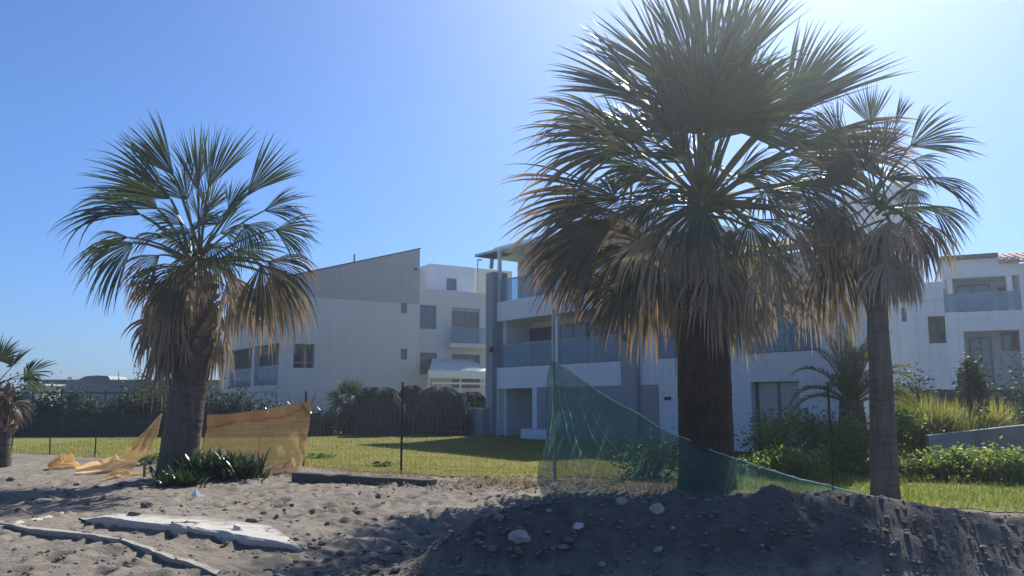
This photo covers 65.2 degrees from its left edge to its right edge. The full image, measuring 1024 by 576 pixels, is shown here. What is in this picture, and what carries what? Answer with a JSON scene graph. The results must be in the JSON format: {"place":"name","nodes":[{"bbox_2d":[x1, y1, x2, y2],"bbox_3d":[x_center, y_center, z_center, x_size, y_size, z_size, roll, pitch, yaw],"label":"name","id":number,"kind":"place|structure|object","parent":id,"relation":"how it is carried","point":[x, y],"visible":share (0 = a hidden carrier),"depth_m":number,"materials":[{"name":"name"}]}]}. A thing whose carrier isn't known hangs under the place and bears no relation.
{"place":"outdoors","nodes":[
{"label":"outdoors","id":0,"kind":"place"},
{"bbox_2d":[19,384,63,409],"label":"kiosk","id":1,"kind":"object","parent":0,"point":[54,386],"visible":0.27,"depth_m":57.52,"materials":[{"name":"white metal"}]},
{"bbox_2d":[0,452,1023,575],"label":"ground","id":2,"kind":"structure","parent":0,"point":[406,502],"depth_m":7.83,"materials":[{"name":"beige sand"}]},
{"bbox_2d":[0,334,56,466],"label":"fan palm","id":3,"kind":"object","parent":2,"relation":"on","point":[10,411],"visible":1,"depth_m":19.78,"materials":[{"name":"green plant"}]},
{"bbox_2d":[0,511,63,526],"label":"ground fabric","id":4,"kind":"object","parent":2,"relation":"on","point":[22,521],"visible":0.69,"depth_m":10.63,"materials":[{"name":"white fabric"}]},
{"bbox_2d":[48,453,79,469],"bbox_3d":[-10.616,4.093,18.930,0.719,0.377,0.531,2,-8,-11],"label":"orange net","id":5,"kind":"object","parent":2,"relation":"on","point":[63,461],"visible":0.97,"depth_m":18.80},
{"bbox_2d":[0,520,220,575],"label":"ground fabric","id":6,"kind":"object","parent":2,"relation":"on","point":[146,550],"visible":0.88,"depth_m":9.03,"materials":[{"name":"white fabric"}]},
{"bbox_2d":[75,414,162,473],"bbox_3d":[-8.634,3.512,18.170,0.876,1.275,2.123,-5,-9,30],"label":"orange net","id":7,"kind":"object","parent":2,"relation":"on","point":[135,452],"visible":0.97,"depth_m":18.03,"materials":[{"name":"orange plastic"}]},
{"bbox_2d":[100,469,148,480],"bbox_3d":[-8.161,3.897,16.741,0.402,0.172,1.653,-2,-8,11],"label":"orange net","id":8,"kind":"object","parent":2,"relation":"on","point":[125,473],"visible":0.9,"depth_m":16.78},
{"bbox_2d":[39,372,220,410],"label":"long shed","id":9,"kind":"structure","parent":2,"relation":"on","point":[104,383],"depth_m":61.79,"materials":[{"name":"grey metal"}]},
{"bbox_2d":[126,511,140,515],"bbox_3d":[-5.038,3.033,10.658,0.201,0.112,0.202,-32,-37,33],"label":"stone","id":10,"kind":"object","parent":2,"relation":"on","point":[130,513],"visible":0.57,"depth_m":10.61,"materials":[{"name":"grey stone"}]},
{"bbox_2d":[11,401,262,457],"bbox_3d":[-11.146,3.922,21.529,13.926,1.736,0.170,-4,-9,25],"label":"wire fence","id":11,"kind":"object","parent":2,"relation":"on","point":[50,444],"visible":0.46,"depth_m":21.62,"materials":[{"name":"metal"}]},
{"bbox_2d":[140,502,152,507],"bbox_3d":[-5.429,3.246,11.918,0.204,0.124,0.210,15,-26,11],"label":"stone","id":12,"kind":"object","parent":2,"relation":"on","point":[146,504],"visible":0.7,"depth_m":11.85,"materials":[{"name":"grey stone"}]},
{"bbox_2d":[137,451,158,463],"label":"weed","id":13,"kind":"object","parent":2,"relation":"on","point":[148,456],"visible":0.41,"depth_m":19.32,"materials":[{"name":"green plant"}]},
{"bbox_2d":[141,465,211,487],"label":"strappy plant","id":14,"kind":"object","parent":2,"relation":"on","point":[182,478],"visible":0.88,"depth_m":15.20,"materials":[{"name":"green plant"}]},
{"bbox_2d":[48,110,323,479],"bbox_3d":[-7.019,0.028,17.755,6.091,8.113,3.896,0,-8,0],"label":"fan palm","id":15,"kind":"object","parent":2,"relation":"on","point":[182,319],"visible":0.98,"depth_m":16.76,"materials":[{"name":"green plant"}]},
{"bbox_2d":[78,513,302,552],"bbox_3d":[-3.881,3.054,10.062,4.581,0.277,0.921,-5,-10,33],"label":"ground fabric","id":16,"kind":"object","parent":2,"relation":"on","point":[250,534],"visible":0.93,"depth_m":9.71,"materials":[{"name":"white fabric"}]},
{"bbox_2d":[233,524,240,530],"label":"stone","id":17,"kind":"object","parent":16,"relation":"on","point":[236,527],"visible":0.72,"depth_m":9.34,"materials":[{"name":"white stone"}]},
{"bbox_2d":[191,489,204,496],"bbox_3d":[-5.309,3.457,13.538,0.213,0.130,0.165,-5,-9,31],"label":"plastic scrap","id":18,"kind":"object","parent":2,"relation":"on","point":[195,493],"visible":0.83,"depth_m":13.51,"materials":[{"name":"white plastic"}]},
{"bbox_2d":[142,446,288,480],"bbox_3d":[-6.193,3.598,16.644,2.993,0.674,2.093,0,-8,0],"label":"strappy plant","id":19,"kind":"object","parent":2,"relation":"on","point":[218,465],"visible":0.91,"depth_m":16.27,"materials":[{"name":"green plant"}]},
{"bbox_2d":[245,517,257,521],"bbox_3d":[-3.322,2.986,10.224,0.170,0.112,0.113,4,-9,-26],"label":"stone","id":20,"kind":"object","parent":2,"relation":"on","point":[253,519],"visible":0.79,"depth_m":10.18,"materials":[{"name":"grey stone"}]},
{"bbox_2d":[292,471,435,486],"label":"timber beam","id":21,"kind":"structure","parent":2,"relation":"on","point":[309,477],"depth_m":15.44,"materials":[{"name":"wood"}]},
{"bbox_2d":[74,454,730,495],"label":"dry grass","id":22,"kind":"structure","parent":2,"relation":"on","point":[402,473],"depth_m":16.85,"materials":[{"name":"beige plant"}]},
{"bbox_2d":[302,382,548,478],"bbox_3d":[-2.024,3.119,17.337,6.260,2.150,0.177,-4,-9,24],"label":"wire fence","id":23,"kind":"object","parent":2,"relation":"on","point":[402,432],"visible":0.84,"depth_m":17.48,"materials":[{"name":"metal"}]},
{"bbox_2d":[201,400,310,476],"bbox_3d":[-5.682,3.267,17.638,2.527,1.576,2.159,0,-8,0],"label":"orange net","id":24,"kind":"object","parent":23,"relation":"hanging from","point":[263,431],"visible":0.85,"depth_m":17.87,"materials":[{"name":"orange plastic"}]},
{"bbox_2d":[318,473,540,494],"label":"leaf litter","id":25,"kind":"object","parent":2,"relation":"on","point":[479,486],"visible":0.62,"depth_m":14.84,"materials":[{"name":"brown plant"}]},
{"bbox_2d":[0,471,1023,575],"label":"pebbles","id":26,"kind":"object","parent":2,"relation":"on","point":[498,516],"visible":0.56,"depth_m":7.58,"materials":[{"name":"grey stone"}]},
{"bbox_2d":[508,530,530,543],"bbox_3d":[0.072,2.279,7.328,0.193,0.130,0.150,12,-24,-23],"label":"stone","id":27,"kind":"object","parent":2,"relation":"on","point":[518,536],"visible":1,"depth_m":7.29,"materials":[{"name":"grey stone"}]},
{"bbox_2d":[573,523,583,529],"bbox_3d":[0.628,2.241,7.531,0.089,0.056,0.087,-5,-9,30],"label":"stone","id":28,"kind":"object","parent":2,"relation":"on","point":[577,526],"visible":1,"depth_m":7.51,"materials":[{"name":"grey stone"}]},
{"bbox_2d":[597,561,605,566],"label":"stone","id":29,"kind":"object","parent":2,"relation":"on","point":[601,564],"visible":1,"depth_m":7.12,"materials":[{"name":"grey stone"}]},
{"bbox_2d":[616,496,627,505],"bbox_3d":[1.077,2.089,7.837,0.126,0.089,0.102,10,-8,12],"label":"stone","id":30,"kind":"object","parent":2,"relation":"on","point":[620,500],"visible":1,"depth_m":7.80,"materials":[{"name":"grey stone"}]},
{"bbox_2d":[649,503,664,513],"bbox_3d":[1.402,2.135,7.743,0.123,0.110,0.116,7,-10,-40],"label":"stone","id":31,"kind":"object","parent":2,"relation":"on","point":[657,508],"visible":1,"depth_m":7.71,"materials":[{"name":"grey stone"}]},
{"bbox_2d":[653,546,662,553],"bbox_3d":[1.331,2.387,7.291,0.086,0.063,0.096,-3,-9,21],"label":"stone","id":32,"kind":"object","parent":2,"relation":"on","point":[658,549],"visible":1,"depth_m":7.26,"materials":[{"name":"grey stone"}]},
{"bbox_2d":[552,293,1023,510],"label":"wire fence","id":33,"kind":"object","parent":2,"relation":"on","point":[828,394],"visible":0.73,"depth_m":13.87,"materials":[{"name":"metal"}]},
{"bbox_2d":[537,358,873,500],"bbox_3d":[3.104,2.306,13.306,5.437,2.536,6.005,0,-8,0],"label":"green net","id":34,"kind":"object","parent":33,"relation":"attached to","point":[614,435],"visible":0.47,"depth_m":14.03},
{"bbox_2d":[863,395,944,437],"bbox_3d":[9.741,3.253,20.190,1.898,1.082,1.870,0,-8,0],"label":"garden shrub","id":35,"kind":"object","parent":2,"relation":"on","point":[902,424],"visible":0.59,"depth_m":19.94,"materials":[{"name":"green plant"}]},
{"bbox_2d":[898,438,933,471],"bbox_3d":[9.896,4.188,19.957,1.499,0.900,1.428,0,-8,0],"label":"herb patch","id":36,"kind":"object","parent":2,"relation":"on","point":[908,449],"visible":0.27,"depth_m":19.81,"materials":[{"name":"green plant"}]},
{"bbox_2d":[898,443,1012,480],"bbox_3d":[9.760,3.879,17.665,3.610,0.889,1.231,0,-8,0],"label":"herb patch","id":37,"kind":"object","parent":2,"relation":"on","point":[931,465],"visible":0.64,"depth_m":17.53,"materials":[{"name":"green plant"}]},
{"bbox_2d":[925,424,1023,462],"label":"wall","id":38,"kind":"structure","parent":2,"relation":"on","point":[994,434],"depth_m":19.78,"materials":[{"name":"grey concrete"}]},
{"bbox_2d":[0,0,1023,395],"label":"sky","id":39,"kind":"structure","parent":0,"point":[401,116],"materials":[{"name":"blue"}]},
{"bbox_2d":[11,430,1023,511],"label":"lawn","id":40,"kind":"structure","parent":0,"point":[28,440],"depth_m":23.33,"materials":[{"name":"green plant"}]},
{"bbox_2d":[18,391,164,409],"bbox_3d":[-23.613,6.026,38.738,13.480,2.087,0.069,0,-8,0],"label":"railing","id":41,"kind":"object","parent":40,"relation":"on","point":[92,392],"visible":0.17,"depth_m":38.84,"materials":[{"name":"metal"}]},
{"bbox_2d":[117,365,167,409],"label":"garden shrub","id":42,"kind":"object","parent":40,"relation":"on","point":[136,387],"visible":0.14,"depth_m":40.60,"materials":[{"name":"green plant"}]},
{"bbox_2d":[3,371,282,413],"bbox_3d":[-20.158,5.392,37.186,19.152,3.201,2.502,0,-8,-3],"label":"hedge","id":43,"kind":"object","parent":40,"relation":"on","point":[71,404],"visible":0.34,"depth_m":37.12,"materials":[{"name":"green plant"}]},
{"bbox_2d":[14,411,320,436],"bbox_3d":[-17.937,6.045,35.465,18.719,1.140,0.126,0,-8,-3],"label":"screen fence","id":44,"kind":"object","parent":40,"relation":"on","point":[106,424],"visible":0.43,"depth_m":35.44,"materials":[{"name":"fabric"}]},
{"bbox_2d":[269,391,326,412],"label":"spiky plant","id":45,"kind":"object","parent":40,"relation":"on","point":[300,400],"visible":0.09,"depth_m":38.54,"materials":[{"name":"green plant"}]},
{"bbox_2d":[305,452,347,458],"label":"weed","id":46,"kind":"object","parent":40,"relation":"on","point":[315,455],"visible":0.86,"depth_m":22.27,"materials":[{"name":"green plant"}]},
{"bbox_2d":[310,403,345,435],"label":"spiky plant","id":47,"kind":"object","parent":40,"relation":"on","point":[329,428],"visible":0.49,"depth_m":36.53,"materials":[{"name":"green plant"}]},
{"bbox_2d":[316,398,354,434],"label":"hedge","id":48,"kind":"object","parent":40,"relation":"on","point":[340,416],"visible":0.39,"depth_m":37.65,"materials":[{"name":"green plant"}]},
{"bbox_2d":[324,377,364,433],"bbox_3d":[-7.873,5.640,38.534,2.332,2.756,2.451,-6,-10,36],"label":"fan palm","id":49,"kind":"object","parent":40,"relation":"on","point":[353,389],"visible":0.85,"depth_m":38.37,"materials":[{"name":"green plant"}]},
{"bbox_2d":[352,387,376,432],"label":"thatch dome","id":50,"kind":"structure","parent":40,"relation":"on","point":[365,390],"depth_m":38.56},
{"bbox_2d":[220,248,511,415],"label":"white house","id":51,"kind":"structure","parent":40,"relation":"on","point":[394,321],"depth_m":52.62,"materials":[{"name":"paint"}]},
{"bbox_2d":[258,354,274,385],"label":"patio door","id":52,"kind":"structure","parent":51,"relation":"in","point":[268,359],"depth_m":55.00,"materials":[{"name":"grey glass"}]},
{"bbox_2d":[297,349,302,367],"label":"patio door","id":53,"kind":"structure","parent":51,"relation":"in","point":[300,352],"depth_m":50.27,"materials":[{"name":"glass"}]},
{"bbox_2d":[401,303,406,312],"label":"slit window","id":54,"kind":"structure","parent":51,"relation":"in","point":[403,306],"depth_m":53.39,"materials":[{"name":"grey glass"}]},
{"bbox_2d":[401,349,406,359],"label":"slit window","id":55,"kind":"structure","parent":51,"relation":"in","point":[403,351],"depth_m":52.99,"materials":[{"name":"grey glass"}]},
{"bbox_2d":[420,305,435,328],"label":"window","id":56,"kind":"structure","parent":51,"relation":"in","point":[427,313],"depth_m":54.78,"materials":[{"name":"grey glass"}]},
{"bbox_2d":[420,353,435,373],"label":"window","id":57,"kind":"structure","parent":51,"relation":"in","point":[425,358],"depth_m":54.29,"materials":[{"name":"grey glass"}]},
{"bbox_2d":[446,278,455,290],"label":"window","id":58,"kind":"structure","parent":51,"relation":"in","point":[450,283],"depth_m":58.46,"materials":[{"name":"grey glass"}]},
{"bbox_2d":[451,311,478,343],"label":"patio door","id":59,"kind":"structure","parent":51,"relation":"in","point":[459,319],"depth_m":56.22,"materials":[{"name":"grey glass"}]},
{"bbox_2d":[451,354,478,387],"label":"patio door","id":60,"kind":"structure","parent":51,"relation":"in","point":[475,358],"depth_m":55.85,"materials":[{"name":"grey glass"}]},
{"bbox_2d":[351,387,409,436],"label":"thatch dome","id":61,"kind":"structure","parent":40,"relation":"on","point":[391,417],"depth_m":35.90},
{"bbox_2d":[365,460,398,466],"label":"weed","id":62,"kind":"object","parent":40,"relation":"on","point":[378,463],"visible":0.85,"depth_m":19.33,"materials":[{"name":"green plant"}]},
{"bbox_2d":[398,385,422,414],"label":"thatch dome","id":63,"kind":"structure","parent":40,"relation":"on","point":[413,392],"depth_m":38.67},
{"bbox_2d":[409,386,472,435],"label":"thatch dome","id":64,"kind":"structure","parent":40,"relation":"on","point":[459,420],"depth_m":36.36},
{"bbox_2d":[466,391,484,407],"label":"thatch dome","id":65,"kind":"structure","parent":40,"relation":"on","point":[474,399],"depth_m":39.30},
{"bbox_2d":[456,211,868,456],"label":"terrace house","id":66,"kind":"structure","parent":40,"relation":"on","point":[519,355],"depth_m":31.63,"materials":[{"name":"white paint"}]},
{"bbox_2d":[531,263,547,296],"bbox_3d":[1.404,-0.137,39.158,0.070,2.126,1.396,6,-10,-36],"label":"patio door","id":67,"kind":"structure","parent":66,"relation":"in","point":[537,291],"depth_m":39.41,"materials":[{"name":"grey glass"}]},
{"bbox_2d":[530,326,550,365],"bbox_3d":[1.314,2.933,37.219,0.070,2.186,1.550,6,-10,-36],"label":"patio door","id":68,"kind":"structure","parent":66,"relation":"in","point":[542,349],"depth_m":37.19,"materials":[{"name":"grey glass"}]},
{"bbox_2d":[560,322,587,363],"bbox_3d":[2.711,2.671,35.350,0.070,2.186,1.882,6,-10,-36],"label":"patio door","id":69,"kind":"structure","parent":66,"relation":"in","point":[573,357],"depth_m":35.35,"materials":[{"name":"grey glass"}]},
{"bbox_2d":[604,319,620,361],"bbox_3d":[4.228,2.385,33.319,0.070,2.186,1.000,6,-10,-36],"label":"patio door","id":70,"kind":"structure","parent":66,"relation":"in","point":[613,348],"depth_m":33.37,"materials":[{"name":"grey glass"}]},
{"bbox_2d":[755,381,801,450],"bbox_3d":[8.352,3.970,24.889,0.070,2.221,1.705,6,-10,-36],"label":"patio door","id":71,"kind":"structure","parent":66,"relation":"in","point":[787,388],"depth_m":25.05,"materials":[{"name":"grey glass"}]},
{"bbox_2d":[782,296,819,351],"bbox_3d":[9.556,1.359,26.193,0.070,2.236,1.521,6,-10,-36],"label":"patio door","id":72,"kind":"structure","parent":66,"relation":"in","point":[789,347],"depth_m":26.29,"materials":[{"name":"grey glass"}]},
{"bbox_2d":[497,0,934,474],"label":"fan palm","id":73,"kind":"object","parent":40,"relation":"on","point":[708,308],"visible":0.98,"depth_m":14.92,"materials":[{"name":"green plant"}]},
{"bbox_2d":[737,454,778,471],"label":"wild grass","id":74,"kind":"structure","parent":40,"relation":"on","point":[747,459],"depth_m":18.42,"materials":[{"name":"green plant"}]},
{"bbox_2d":[734,401,799,458],"bbox_3d":[6.840,3.956,21.567,1.930,1.825,1.730,0,-8,0],"label":"garden shrub","id":75,"kind":"object","parent":40,"relation":"on","point":[758,443],"visible":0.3,"depth_m":21.40,"materials":[{"name":"green plant"}]},
{"bbox_2d":[737,442,865,480],"bbox_3d":[6.293,3.836,17.542,2.990,0.898,1.750,0,-8,0],"label":"garden shrub","id":76,"kind":"object","parent":40,"relation":"on","point":[806,466],"visible":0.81,"depth_m":17.56,"materials":[{"name":"green plant"}]},
{"bbox_2d":[750,400,856,457],"bbox_3d":[7.473,3.564,20.104,3.246,1.483,2.054,0,-8,0],"label":"garden shrub","id":77,"kind":"object","parent":40,"relation":"on","point":[783,428],"visible":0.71,"depth_m":20.13,"materials":[{"name":"green plant"}]},
{"bbox_2d":[785,408,913,474],"bbox_3d":[8.143,3.673,19.412,3.105,1.774,2.042,0,-8,0],"label":"garden shrub","id":78,"kind":"object","parent":40,"relation":"on","point":[850,458],"visible":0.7,"depth_m":19.22,"materials":[{"name":"green plant"}]},
{"bbox_2d":[788,323,922,463],"bbox_3d":[8.939,2.707,20.974,3.238,3.676,2.617,8,-11,-44],"label":"feather palm","id":79,"kind":"object","parent":40,"relation":"on","point":[848,390],"visible":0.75,"depth_m":20.74,"materials":[{"name":"green plant"}]},
{"bbox_2d":[735,451,1023,510],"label":"garden grass","id":80,"kind":"structure","parent":40,"relation":"on","point":[991,488],"depth_m":15.23,"materials":[{"name":"green plant"}]},
{"bbox_2d":[790,79,986,499],"bbox_3d":[6.859,-0.059,14.632,3.360,7.660,2.772,0,-8,0],"label":"fan palm","id":81,"kind":"object","parent":40,"relation":"on","point":[886,275],"visible":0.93,"depth_m":14.16,"materials":[{"name":"green plant"}]},
{"bbox_2d":[894,345,949,407],"bbox_3d":[12.862,3.368,25.746,2.468,3.019,1.917,0,-8,0],"label":"garden shrub","id":82,"kind":"object","parent":40,"relation":"on","point":[915,392],"visible":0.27,"depth_m":25.66,"materials":[{"name":"green plant"}]},
{"bbox_2d":[838,183,1023,429],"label":"slatted house","id":83,"kind":"structure","parent":40,"relation":"on","point":[989,276],"depth_m":38.45,"materials":[{"name":"white paint"}]},
{"bbox_2d":[901,308,906,321],"bbox_3d":[19.147,1.304,39.075,0.206,0.699,0.070,-4,-9,26],"label":"slit window","id":84,"kind":"structure","parent":83,"relation":"in","point":[904,319],"depth_m":39.06,"materials":[{"name":"grey glass"}]},
{"bbox_2d":[939,324,944,342],"bbox_3d":[21.120,2.281,39.315,0.205,0.976,0.070,-4,-9,26],"label":"window","id":85,"kind":"structure","parent":83,"relation":"in","point":[941,328],"depth_m":39.30,"materials":[{"name":"grey glass"}]},
{"bbox_2d":[955,283,991,311],"bbox_3d":[22.683,0.565,39.327,1.464,1.500,0.070,-4,-9,26],"label":"patio door","id":86,"kind":"structure","parent":83,"relation":"in","point":[975,301],"depth_m":39.32,"materials":[{"name":"grey glass"}]},
{"bbox_2d":[969,337,994,389],"bbox_3d":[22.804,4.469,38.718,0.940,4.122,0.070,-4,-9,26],"label":"patio door","id":87,"kind":"structure","parent":83,"relation":"in","point":[986,346],"depth_m":38.81,"materials":[{"name":"grey glass"}]},
{"bbox_2d":[997,287,1007,310],"bbox_3d":[23.867,0.584,38.742,0.559,1.300,0.070,-4,-9,26],"label":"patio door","id":88,"kind":"structure","parent":83,"relation":"in","point":[1004,298],"depth_m":38.77,"materials":[{"name":"grey glass"}]},
{"bbox_2d":[1001,332,1018,350],"bbox_3d":[23.941,2.554,38.428,0.718,0.878,0.070,-4,-9,26],"label":"window","id":89,"kind":"structure","parent":83,"relation":"in","point":[1007,338],"depth_m":38.43,"materials":[{"name":"grey glass"}]},
{"bbox_2d":[865,391,1013,463],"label":"ornamental grass","id":90,"kind":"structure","parent":40,"relation":"on","point":[929,409],"depth_m":20.78,"materials":[{"name":"green plant"}]},
{"bbox_2d":[894,375,1023,424],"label":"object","id":91,"kind":"object","parent":40,"relation":"on","point":[949,395],"visible":0.12,"depth_m":27.79,"materials":[{"name":"green plant"}]},
{"bbox_2d":[940,399,994,429],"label":"ornamental grass","id":92,"kind":"object","parent":40,"relation":"on","point":[967,413],"depth_m":22.06,"materials":[{"name":"green plant"}]},
{"bbox_2d":[927,435,1022,481],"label":"herb patch","id":93,"kind":"object","parent":40,"relation":"on","point":[967,467],"visible":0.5,"depth_m":17.31,"materials":[{"name":"green plant"}]},
{"bbox_2d":[951,340,1000,422],"bbox_3d":[12.872,3.084,22.208,1.214,3.273,0.998,-4,-9,24],"label":"tree","id":94,"kind":"object","parent":40,"relation":"on","point":[977,387],"visible":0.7,"depth_m":22.18,"materials":[{"name":"green plant"}]},
{"bbox_2d":[956,443,1023,483],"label":"herb patch","id":95,"kind":"object","parent":40,"relation":"on","point":[1016,465],"visible":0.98,"depth_m":16.79,"materials":[{"name":"green plant"}]},
{"bbox_2d":[956,393,1023,428],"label":"ornamental grass","id":96,"kind":"object","parent":40,"relation":"on","point":[1000,420],"depth_m":22.34,"materials":[{"name":"green plant"}]},
{"bbox_2d":[986,352,1023,424],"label":"garden shrub","id":97,"kind":"object","parent":40,"relation":"on","point":[1017,398],"visible":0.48,"depth_m":23.92,"materials":[{"name":"green plant"}]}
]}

